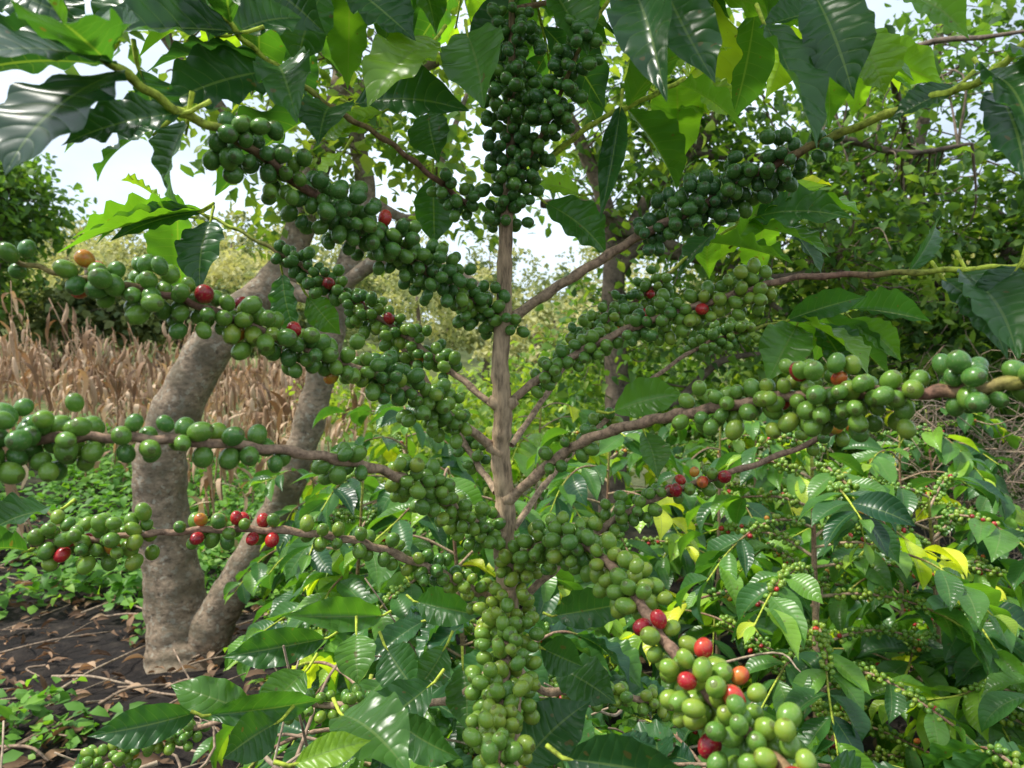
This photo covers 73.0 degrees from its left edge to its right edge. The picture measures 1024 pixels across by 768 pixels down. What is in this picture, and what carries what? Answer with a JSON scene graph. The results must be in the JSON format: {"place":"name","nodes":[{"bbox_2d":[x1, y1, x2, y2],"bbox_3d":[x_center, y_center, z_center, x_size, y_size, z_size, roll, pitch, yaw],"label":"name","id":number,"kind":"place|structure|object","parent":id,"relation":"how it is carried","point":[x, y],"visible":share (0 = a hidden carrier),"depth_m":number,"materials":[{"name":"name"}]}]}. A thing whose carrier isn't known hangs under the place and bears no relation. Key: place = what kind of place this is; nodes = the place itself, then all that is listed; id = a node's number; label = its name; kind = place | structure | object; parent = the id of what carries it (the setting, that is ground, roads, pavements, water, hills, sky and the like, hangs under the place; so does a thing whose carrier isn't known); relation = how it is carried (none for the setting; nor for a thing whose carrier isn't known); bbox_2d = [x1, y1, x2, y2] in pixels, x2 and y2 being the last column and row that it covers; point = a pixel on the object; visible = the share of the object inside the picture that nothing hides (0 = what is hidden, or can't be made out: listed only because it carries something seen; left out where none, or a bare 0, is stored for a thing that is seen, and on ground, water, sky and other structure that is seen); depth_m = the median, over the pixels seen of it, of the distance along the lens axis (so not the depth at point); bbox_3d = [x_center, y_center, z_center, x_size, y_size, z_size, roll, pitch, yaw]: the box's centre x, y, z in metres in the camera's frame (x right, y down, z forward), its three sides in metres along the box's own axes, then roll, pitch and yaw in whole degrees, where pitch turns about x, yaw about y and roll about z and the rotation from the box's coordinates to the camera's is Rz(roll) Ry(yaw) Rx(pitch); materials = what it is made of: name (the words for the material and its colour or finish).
{"place":"outdoors","nodes":[
{"label":"outdoors","id":0,"kind":"place"},
{"bbox_2d":[0,281,370,567],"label":"dry corn field","id":1,"kind":"structure","parent":0,"point":[265,402],"depth_m":8.38,"materials":[{"name":"beige plant"}]},
{"bbox_2d":[0,322,1023,767],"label":"ground","id":2,"kind":"structure","parent":0,"point":[74,650],"depth_m":3.83,"materials":[{"name":"soil"}]},
{"bbox_2d":[0,152,96,327],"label":"broadleaf tree","id":3,"kind":"object","parent":2,"relation":"on","point":[18,183],"visible":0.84,"depth_m":17.41,"materials":[{"name":"green plant"}]},
{"bbox_2d":[0,266,169,392],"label":"broadleaf tree","id":4,"kind":"object","parent":2,"relation":"on","point":[104,321],"visible":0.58,"depth_m":19.29,"materials":[{"name":"green plant"}]},
{"bbox_2d":[112,277,265,359],"bbox_3d":[-10.433,-1.507,22.144,6.538,4.210,4.681,0,0,0],"label":"broadleaf tree","id":5,"kind":"object","parent":2,"relation":"on","point":[188,320],"visible":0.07,"depth_m":21.37,"materials":[{"name":"green plant"}]},
{"bbox_2d":[0,409,488,765],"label":"weeds","id":6,"kind":"object","parent":2,"relation":"on","point":[131,582],"visible":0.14,"depth_m":4.50,"materials":[{"name":"green plant"}]},
{"bbox_2d":[228,294,371,398],"bbox_3d":[-8.570,-1.487,26.167,6.469,4.489,4.415,0,0,0],"label":"broadleaf tree","id":7,"kind":"object","parent":2,"relation":"on","point":[302,320],"visible":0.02,"depth_m":25.67,"materials":[{"name":"green plant"}]},
{"bbox_2d":[223,463,378,628],"bbox_3d":[-0.945,0.917,3.592,0.949,1.068,0.850,0,0,0],"label":"coffee bush","id":8,"kind":"object","parent":2,"relation":"on","point":[252,577],"visible":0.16,"depth_m":3.39,"materials":[{"name":"green plant"}]},
{"bbox_2d":[190,472,491,767],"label":"coffee bush","id":9,"kind":"object","parent":2,"relation":"on","point":[297,556],"visible":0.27,"depth_m":2.10,"materials":[{"name":"green plant"}]},
{"bbox_2d":[64,0,629,673],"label":"shade tree","id":10,"kind":"object","parent":2,"relation":"on","point":[186,616],"visible":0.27,"depth_m":3.56,"materials":[{"name":"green plant"}]},
{"bbox_2d":[242,655,478,767],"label":"coffee bush","id":11,"kind":"object","parent":2,"relation":"on","point":[328,664],"visible":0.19,"depth_m":1.33,"materials":[{"name":"green plant"}]},
{"bbox_2d":[224,400,561,686],"bbox_3d":[-0.471,0.756,2.892,1.294,1.388,1.231,0,0,-45],"label":"coffee bush","id":12,"kind":"object","parent":2,"relation":"on","point":[392,447],"visible":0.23,"depth_m":2.76,"materials":[{"name":"green plant"}]},
{"bbox_2d":[0,553,800,767],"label":"dry sticks","id":13,"kind":"object","parent":2,"relation":"on","point":[267,758],"visible":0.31,"depth_m":2.59,"materials":[{"name":"brown wood"}]},
{"bbox_2d":[303,466,617,767],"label":"coffee bush","id":14,"kind":"object","parent":2,"relation":"on","point":[399,603],"visible":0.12,"depth_m":1.94,"materials":[{"name":"green plant"}]},
{"bbox_2d":[0,514,920,767],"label":"leaf litter","id":15,"kind":"object","parent":2,"relation":"on","point":[20,761],"visible":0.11,"depth_m":3.33,"materials":[{"name":"plant"}]},
{"bbox_2d":[330,606,673,767],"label":"coffee bush","id":16,"kind":"object","parent":2,"relation":"on","point":[623,655],"visible":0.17,"depth_m":1.51,"materials":[{"name":"green plant"}]},
{"bbox_2d":[0,203,1018,409],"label":"distant trees","id":17,"kind":"object","parent":2,"relation":"on","point":[231,265],"visible":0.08,"depth_m":43.08,"materials":[{"name":"green plant"}]},
{"bbox_2d":[0,0,1023,767],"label":"coffee plant","id":18,"kind":"object","parent":2,"relation":"on","point":[828,58],"visible":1,"depth_m":0.74,"materials":[{"name":"green plant"}]},
{"bbox_2d":[442,388,632,590],"bbox_3d":[0.200,0.729,3.997,1.410,1.443,1.326,0,0,39],"label":"coffee bush","id":19,"kind":"object","parent":2,"relation":"on","point":[526,452],"visible":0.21,"depth_m":3.79,"materials":[{"name":"green plant"}]},
{"bbox_2d":[516,384,706,543],"bbox_3d":[0.792,0.725,5.342,1.290,1.451,1.563,0,0,-29],"label":"coffee bush","id":20,"kind":"object","parent":2,"relation":"on","point":[648,475],"visible":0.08,"depth_m":5.40,"materials":[{"name":"green plant"}]},
{"bbox_2d":[471,426,761,761],"bbox_3d":[0.420,0.798,2.716,1.223,1.304,1.272,0,0,0],"label":"coffee bush","id":21,"kind":"object","parent":2,"relation":"on","point":[571,488],"visible":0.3,"depth_m":2.46,"materials":[{"name":"green plant"}]},
{"bbox_2d":[286,276,1023,525],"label":"understory shrubs","id":22,"kind":"object","parent":2,"relation":"on","point":[479,421],"visible":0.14,"depth_m":6.74,"materials":[{"name":"green plant"}]},
{"bbox_2d":[611,706,861,767],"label":"coffee bush","id":23,"kind":"object","parent":2,"relation":"on","point":[683,755],"visible":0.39,"depth_m":1.38,"materials":[{"name":"green plant"}]},
{"bbox_2d":[606,418,886,668],"bbox_3d":[0.916,0.796,3.267,1.490,1.309,1.193,0,0,-38],"label":"coffee bush","id":24,"kind":"object","parent":2,"relation":"on","point":[765,625],"visible":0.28,"depth_m":3.01,"materials":[{"name":"green plant"}]},
{"bbox_2d":[480,2,1019,532],"bbox_3d":[1.575,-1.020,5.011,3.759,4.191,2.471,0,0,0],"label":"broadleaf tree","id":25,"kind":"object","parent":2,"relation":"on","point":[850,246],"visible":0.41,"depth_m":4.72,"materials":[{"name":"green plant"}]},
{"bbox_2d":[665,412,836,642],"bbox_3d":[1.513,0.837,4.242,1.552,1.376,1.643,0,0,0],"label":"coffee bush","id":26,"kind":"object","parent":2,"relation":"on","point":[765,483],"visible":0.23,"depth_m":4.14,"materials":[{"name":"green plant"}]},
{"bbox_2d":[604,432,1023,767],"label":"coffee bush","id":27,"kind":"object","parent":2,"relation":"on","point":[867,506],"visible":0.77,"depth_m":1.82,"materials":[{"name":"green plant"}]},
{"bbox_2d":[688,0,1023,533],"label":"broadleaf tree","id":28,"kind":"object","parent":2,"relation":"on","point":[914,337],"visible":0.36,"depth_m":5.68,"materials":[{"name":"green plant"}]},
{"bbox_2d":[738,472,1023,761],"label":"coffee bush","id":29,"kind":"object","parent":2,"relation":"on","point":[995,538],"visible":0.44,"depth_m":2.10,"materials":[{"name":"green plant"}]},
{"bbox_2d":[781,423,1023,726],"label":"coffee bush","id":30,"kind":"object","parent":2,"relation":"on","point":[965,463],"visible":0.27,"depth_m":2.95,"materials":[{"name":"green plant"}]},
{"bbox_2d":[816,326,1023,588],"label":"dry thicket","id":31,"kind":"object","parent":2,"relation":"on","point":[1014,452],"visible":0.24,"depth_m":4.08,"materials":[{"name":"green plant"}]},
{"bbox_2d":[836,407,1023,663],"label":"coffee bush","id":32,"kind":"object","parent":2,"relation":"on","point":[993,465],"visible":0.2,"depth_m":3.81,"materials":[{"name":"green plant"}]},
{"bbox_2d":[867,737,1023,767],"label":"coffee bush","id":33,"kind":"object","parent":2,"relation":"on","point":[955,753],"visible":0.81,"depth_m":1.51,"materials":[{"name":"green plant"}]},
{"bbox_2d":[888,649,1023,767],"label":"coffee bush","id":34,"kind":"object","parent":2,"relation":"on","point":[987,702],"visible":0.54,"depth_m":1.77,"materials":[{"name":"green plant"}]},
{"bbox_2d":[891,523,1023,713],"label":"coffee bush","id":35,"kind":"object","parent":2,"relation":"on","point":[955,545],"visible":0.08,"depth_m":2.86,"materials":[{"name":"green plant"}]},
{"bbox_2d":[0,0,1023,329],"label":"sky","id":36,"kind":"structure","parent":0,"point":[76,164],"materials":[{"name":"white"}]}
]}

